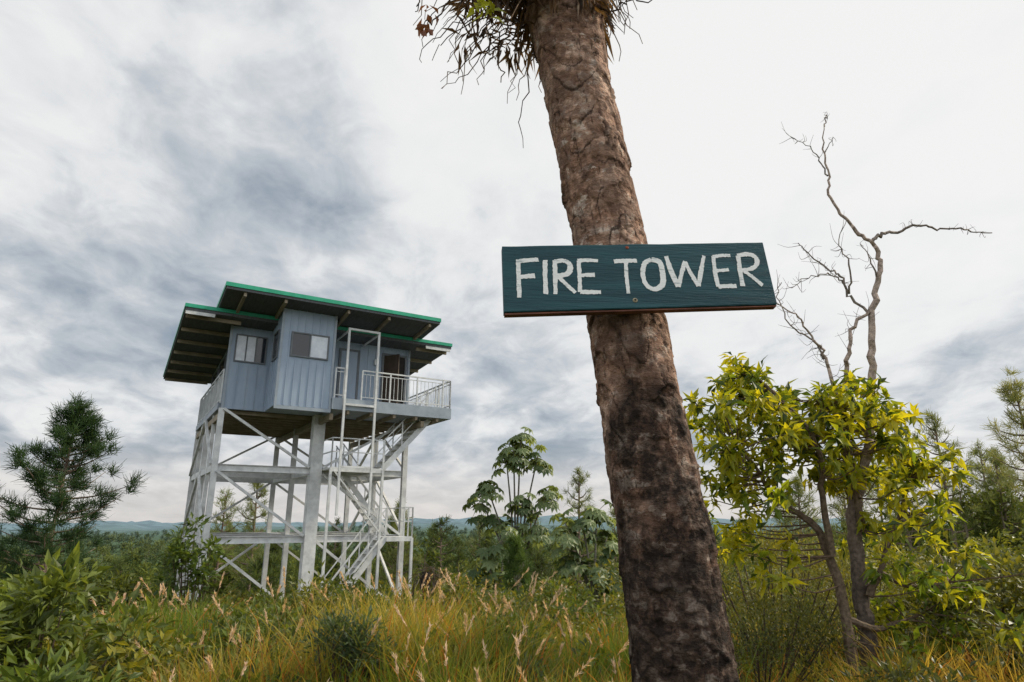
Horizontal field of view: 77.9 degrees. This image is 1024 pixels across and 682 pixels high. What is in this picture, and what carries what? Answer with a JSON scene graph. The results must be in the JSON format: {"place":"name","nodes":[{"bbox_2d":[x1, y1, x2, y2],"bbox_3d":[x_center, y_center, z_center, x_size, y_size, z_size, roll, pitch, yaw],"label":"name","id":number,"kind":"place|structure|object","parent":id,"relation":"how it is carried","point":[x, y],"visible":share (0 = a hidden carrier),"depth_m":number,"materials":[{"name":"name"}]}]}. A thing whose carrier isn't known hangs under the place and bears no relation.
{"place":"outdoors","nodes":[
{"label":"outdoors","id":0,"kind":"place"},
{"bbox_2d":[0,515,1006,673],"bbox_3d":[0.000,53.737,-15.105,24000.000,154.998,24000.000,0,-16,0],"label":"ground","id":1,"kind":"structure","parent":0,"point":[145,527],"depth_m":2102.18,"materials":[{"name":"green plant"}]},
{"bbox_2d":[0,564,103,631],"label":"broadleaf shrub","id":2,"kind":"object","parent":1,"relation":"on","point":[82,574],"visible":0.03,"depth_m":8.30,"materials":[{"name":"green plant"}]},
{"bbox_2d":[0,558,106,652],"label":"broadleaf shrub","id":3,"kind":"object","parent":1,"relation":"on","point":[4,592],"visible":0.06,"depth_m":6.08,"materials":[{"name":"green plant"}]},
{"bbox_2d":[0,643,142,681],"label":"broadleaf shrub","id":4,"kind":"object","parent":1,"relation":"on","point":[44,674],"visible":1,"depth_m":3.88,"materials":[{"name":"green plant"}]},
{"bbox_2d":[0,389,147,580],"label":"pine tree","id":5,"kind":"object","parent":1,"relation":"on","point":[77,422],"visible":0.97,"depth_m":13.50,"materials":[{"name":"green plant"}]},
{"bbox_2d":[0,542,178,681],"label":"broadleaf shrub","id":6,"kind":"object","parent":1,"relation":"on","point":[49,591],"visible":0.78,"depth_m":4.94,"materials":[{"name":"green plant"}]},
{"bbox_2d":[64,568,159,613],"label":"broadleaf sapling","id":7,"kind":"object","parent":1,"relation":"on","point":[116,585],"visible":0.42,"depth_m":15.18,"materials":[{"name":"green plant"}]},
{"bbox_2d":[150,512,233,613],"bbox_3d":[-8.143,5.872,16.011,1.712,3.041,1.834,0,-16,0],"label":"broadleaf sapling","id":8,"kind":"object","parent":1,"relation":"on","point":[185,556],"visible":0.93,"depth_m":16.01,"materials":[{"name":"green plant"}]},
{"bbox_2d":[199,487,248,597],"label":"pine tree","id":9,"kind":"object","parent":1,"relation":"on","point":[223,507],"visible":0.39,"depth_m":40.52,"materials":[{"name":"green plant"}]},
{"bbox_2d":[216,519,240,579],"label":"pine tree","id":10,"kind":"object","parent":1,"relation":"on","point":[230,525],"visible":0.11,"depth_m":47.52,"materials":[{"name":"green plant"}]},
{"bbox_2d":[224,483,276,590],"bbox_3d":[-15.570,13.716,37.969,3.100,12.438,2.808,-5,-16,17],"label":"pine tree","id":11,"kind":"object","parent":1,"relation":"on","point":[263,493],"visible":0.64,"depth_m":38.59,"materials":[{"name":"green plant"}]},
{"bbox_2d":[202,595,319,667],"bbox_3d":[-2.460,3.106,6.353,1.207,1.040,1.095,9,-18,-28],"label":"broadleaf shrub","id":12,"kind":"object","parent":1,"relation":"on","point":[248,631],"visible":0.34,"depth_m":6.39,"materials":[{"name":"green plant"}]},
{"bbox_2d":[240,560,349,625],"bbox_3d":[-3.362,4.100,9.697,1.828,1.439,1.536,0,-16,0],"label":"broadleaf shrub","id":13,"kind":"object","parent":1,"relation":"on","point":[302,593],"visible":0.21,"depth_m":9.66,"materials":[{"name":"green plant"}]},
{"bbox_2d":[163,281,451,608],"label":"fire lookout tower","id":14,"kind":"structure","parent":1,"relation":"on","point":[279,366],"depth_m":21.40,"materials":[{"name":"white metal"}]},
{"bbox_2d":[212,333,309,385],"bbox_3d":[-7.666,1.277,24.275,6.080,1.079,7.719,9,-18,-30],"label":"window glass","id":15,"kind":"structure","parent":14,"relation":"in","point":[301,342],"depth_m":20.60,"materials":[{"name":"black"}]},
{"bbox_2d":[210,329,406,403],"bbox_3d":[-7.746,1.714,24.114,6.035,2.150,7.800,9,-18,-30],"label":"window and door frames","id":16,"kind":"structure","parent":14,"relation":"in","point":[340,349],"depth_m":22.25,"materials":[{"name":"grey metal"}]},
{"bbox_2d":[338,350,357,398],"bbox_3d":[-5.865,1.353,22.646,0.598,2.030,0.032,9,-18,-30],"label":"door","id":17,"kind":"structure","parent":14,"relation":"in","point":[353,356],"depth_m":22.70,"materials":[{"name":"metal"}]},
{"bbox_2d":[382,354,399,402],"bbox_3d":[-4.435,1.490,23.149,0.706,2.000,0.045,-9,-18,29],"label":"open door leaf","id":18,"kind":"structure","parent":14,"relation":"in","point":[391,362],"depth_m":23.17,"materials":[{"name":"brown wood"}]},
{"bbox_2d":[385,355,404,403],"bbox_3d":[-4.412,1.583,23.517,0.818,2.060,0.008,9,-18,-30],"label":"open doorway","id":19,"kind":"structure","parent":14,"relation":"in","point":[402,360],"depth_m":23.71,"materials":[{"name":"black"}]},
{"bbox_2d":[308,566,365,599],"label":"broadleaf sapling","id":20,"kind":"object","parent":1,"relation":"on","point":[337,583],"visible":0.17,"depth_m":17.74,"materials":[{"name":"green plant"}]},
{"bbox_2d":[273,600,404,681],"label":"grey green shrub","id":21,"kind":"object","parent":1,"relation":"on","point":[332,625],"visible":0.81,"depth_m":4.88,"materials":[{"name":"green plant"}]},
{"bbox_2d":[0,512,787,604],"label":"pine stand","id":22,"kind":"object","parent":1,"relation":"on","point":[274,562],"visible":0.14,"depth_m":43.57,"materials":[{"name":"green plant"}]},
{"bbox_2d":[374,496,423,587],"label":"pine tree","id":23,"kind":"object","parent":1,"relation":"on","point":[418,559],"visible":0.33,"depth_m":37.79,"materials":[{"name":"green plant"}]},
{"bbox_2d":[403,554,450,599],"bbox_3d":[-1.963,5.783,14.459,1.226,2.183,1.252,0,-16,0],"label":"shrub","id":24,"kind":"object","parent":1,"relation":"on","point":[419,581],"visible":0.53,"depth_m":14.46,"materials":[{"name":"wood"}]},
{"bbox_2d":[397,571,499,623],"bbox_3d":[-0.999,4.347,10.205,1.728,1.210,1.726,0,-16,0],"label":"broadleaf shrub","id":25,"kind":"object","parent":1,"relation":"on","point":[446,592],"visible":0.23,"depth_m":10.28,"materials":[{"name":"green plant"}]},
{"bbox_2d":[465,521,486,580],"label":"pine tree","id":26,"kind":"object","parent":1,"relation":"on","point":[472,539],"visible":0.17,"depth_m":52.34,"materials":[{"name":"green plant"}]},
{"bbox_2d":[437,608,530,661],"bbox_3d":[-0.358,3.026,6.017,1.178,0.926,1.148,7,-17,-25],"label":"broadleaf shrub","id":27,"kind":"object","parent":1,"relation":"on","point":[493,626],"visible":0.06,"depth_m":6.04,"materials":[{"name":"green plant"}]},
{"bbox_2d":[462,526,521,599],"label":"trumpet tree","id":28,"kind":"object","parent":1,"relation":"on","point":[487,555],"visible":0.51,"depth_m":16.13,"materials":[{"name":"green plant"}]},
{"bbox_2d":[0,525,1023,681],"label":"undergrowth","id":29,"kind":"object","parent":1,"relation":"on","point":[551,589],"visible":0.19,"depth_m":8.07,"materials":[{"name":"green plant"}]},
{"bbox_2d":[0,477,1023,608],"bbox_3d":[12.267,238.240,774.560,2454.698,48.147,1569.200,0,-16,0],"label":"pine forest","id":30,"kind":"object","parent":1,"relation":"on","point":[135,564],"visible":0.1,"depth_m":70.40,"materials":[{"name":"green plant"}]},
{"bbox_2d":[462,427,563,589],"bbox_3d":[0.024,5.987,21.070,3.466,6.240,1.804,0,-16,0],"label":"trumpet tree","id":31,"kind":"object","parent":1,"relation":"on","point":[513,457],"visible":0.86,"depth_m":21.14,"materials":[{"name":"green plant"}]},
{"bbox_2d":[496,529,538,605],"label":"pine tree","id":32,"kind":"object","parent":1,"relation":"on","point":[516,556],"visible":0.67,"depth_m":14.58,"materials":[{"name":"green plant"}]},
{"bbox_2d":[34,566,1023,681],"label":"grass","id":33,"kind":"structure","parent":1,"relation":"on","point":[614,645],"depth_m":5.36,"materials":[{"name":"green plant"}]},
{"bbox_2d":[506,644,564,681],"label":"grey green shrub","id":34,"kind":"object","parent":1,"relation":"on","point":[535,669],"visible":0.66,"depth_m":4.90,"materials":[{"name":"green plant"}]},
{"bbox_2d":[520,511,555,579],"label":"pine tree","id":35,"kind":"object","parent":1,"relation":"on","point":[530,523],"visible":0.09,"depth_m":45.71,"materials":[{"name":"green plant"}]},
{"bbox_2d":[413,0,738,681],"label":"tree trunk","id":36,"kind":"object","parent":1,"relation":"on","point":[675,607],"visible":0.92,"depth_m":2.03,"materials":[{"name":"brown plant"}]},
{"bbox_2d":[501,242,776,317],"bbox_3d":[0.417,-0.205,2.076,0.902,0.310,0.068,2,-16,-6],"label":"fire tower sign","id":37,"kind":"object","parent":36,"relation":"attached to","point":[561,280],"visible":1,"depth_m":2.06,"materials":[{"name":"paint"}]},
{"bbox_2d":[555,466,604,588],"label":"pine tree","id":38,"kind":"object","parent":1,"relation":"on","point":[580,482],"visible":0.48,"depth_m":42.54,"materials":[{"name":"green plant"}]},
{"bbox_2d":[548,499,622,616],"bbox_3d":[2.247,6.279,17.849,2.412,3.582,1.831,0,-16,0],"label":"trumpet tree","id":39,"kind":"object","parent":1,"relation":"on","point":[592,517],"visible":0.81,"depth_m":17.89,"materials":[{"name":"green plant"}]},
{"bbox_2d":[597,508,618,570],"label":"pine tree","id":40,"kind":"object","parent":1,"relation":"on","point":[612,513],"visible":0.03,"depth_m":49.73,"materials":[{"name":"green plant"}]},
{"bbox_2d":[760,488,809,571],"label":"pine tree","id":41,"kind":"object","parent":1,"relation":"on","point":[776,520],"visible":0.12,"depth_m":40.42,"materials":[{"name":"green plant"}]},
{"bbox_2d":[726,581,860,681],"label":"olive shrub","id":42,"kind":"object","parent":1,"relation":"on","point":[791,631],"visible":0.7,"depth_m":5.73,"materials":[{"name":"green plant"}]},
{"bbox_2d":[716,517,877,675],"bbox_3d":[3.155,3.108,7.647,2.422,1.941,2.494,0,-16,0],"label":"olive shrub","id":43,"kind":"object","parent":1,"relation":"on","point":[765,545],"visible":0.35,"depth_m":7.35,"materials":[{"name":"green plant"}]},
{"bbox_2d":[766,471,837,562],"bbox_3d":[15.787,11.632,33.989,4.061,9.360,3.854,0,-16,0],"label":"pine tree","id":44,"kind":"object","parent":1,"relation":"on","point":[797,485],"visible":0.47,"depth_m":34.70,"materials":[{"name":"green plant"}]},
{"bbox_2d":[765,547,926,624],"bbox_3d":[6.625,4.734,12.070,3.379,1.814,3.433,0,-16,0],"label":"broadleaf shrub","id":45,"kind":"object","parent":1,"relation":"on","point":[890,571],"visible":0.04,"depth_m":12.13,"materials":[{"name":"green plant"}]},
{"bbox_2d":[815,480,883,559],"bbox_3d":[19.326,11.666,36.297,3.488,10.533,3.518,0,-16,0],"label":"pine tree","id":46,"kind":"object","parent":1,"relation":"on","point":[842,504],"visible":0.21,"depth_m":36.23,"materials":[{"name":"green plant"}]},
{"bbox_2d":[683,351,1023,681],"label":"broadleaf tree","id":47,"kind":"object","parent":1,"relation":"on","point":[761,400],"visible":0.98,"depth_m":6.02,"materials":[{"name":"green plant"}]},
{"bbox_2d":[766,539,984,666],"bbox_3d":[4.356,3.370,8.056,2.474,1.689,2.474,0,-16,0],"label":"olive shrub","id":48,"kind":"object","parent":1,"relation":"on","point":[849,592],"visible":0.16,"depth_m":8.04,"materials":[{"name":"green plant"}]},
{"bbox_2d":[775,112,991,681],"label":"bare tree","id":49,"kind":"object","parent":1,"relation":"on","point":[861,604],"visible":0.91,"depth_m":6.65,"materials":[{"name":"brown plant"}]},
{"bbox_2d":[864,460,908,551],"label":"pine tree","id":50,"kind":"object","parent":1,"relation":"on","point":[876,490],"visible":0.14,"depth_m":39.57,"materials":[{"name":"green plant"}]},
{"bbox_2d":[865,447,961,561],"bbox_3d":[21.002,10.076,33.411,3.998,10.022,3.601,6,-17,-19],"label":"pine tree","id":51,"kind":"object","parent":1,"relation":"on","point":[905,530],"visible":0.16,"depth_m":33.45,"materials":[{"name":"green plant"}]},
{"bbox_2d":[812,644,1023,681],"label":"broadleaf shrub","id":52,"kind":"object","parent":1,"relation":"on","point":[896,675],"visible":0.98,"depth_m":4.63,"materials":[{"name":"green plant"}]},
{"bbox_2d":[857,578,1023,681],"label":"broadleaf shrub","id":53,"kind":"object","parent":1,"relation":"on","point":[978,633],"visible":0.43,"depth_m":5.62,"materials":[{"name":"green plant"}]},
{"bbox_2d":[883,530,1023,676],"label":"broadleaf shrub","id":54,"kind":"object","parent":1,"relation":"on","point":[997,591],"visible":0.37,"depth_m":6.77,"materials":[{"name":"green plant"}]},
{"bbox_2d":[911,406,997,563],"bbox_3d":[24.191,9.472,35.002,4.214,11.990,4.390,12,-20,-36],"label":"pine tree","id":55,"kind":"object","parent":1,"relation":"on","point":[936,432],"visible":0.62,"depth_m":35.16,"materials":[{"name":"green plant"}]},
{"bbox_2d":[938,519,1023,629],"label":"broadleaf shrub","id":56,"kind":"object","parent":1,"relation":"on","point":[1001,548],"visible":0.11,"depth_m":9.14,"materials":[{"name":"green plant"}]},
{"bbox_2d":[947,440,1023,543],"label":"pine tree","id":57,"kind":"object","parent":1,"relation":"on","point":[980,455],"visible":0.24,"depth_m":39.38,"materials":[{"name":"green plant"}]},
{"bbox_2d":[967,451,1023,554],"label":"pine tree","id":58,"kind":"object","parent":1,"relation":"on","point":[996,462],"visible":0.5,"depth_m":34.90,"materials":[{"name":"green plant"}]},
{"bbox_2d":[973,446,1023,522],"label":"pine tree","id":59,"kind":"object","parent":1,"relation":"on","point":[999,470],"visible":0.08,"depth_m":44.20,"materials":[{"name":"green plant"}]},
{"bbox_2d":[979,366,1023,496],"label":"pine tree","id":60,"kind":"object","parent":1,"relation":"on","point":[1014,396],"visible":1,"depth_m":16.05,"materials":[{"name":"green plant"}]},
{"bbox_2d":[0,0,1023,523],"label":"sky","id":61,"kind":"structure","parent":0,"point":[156,155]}
]}

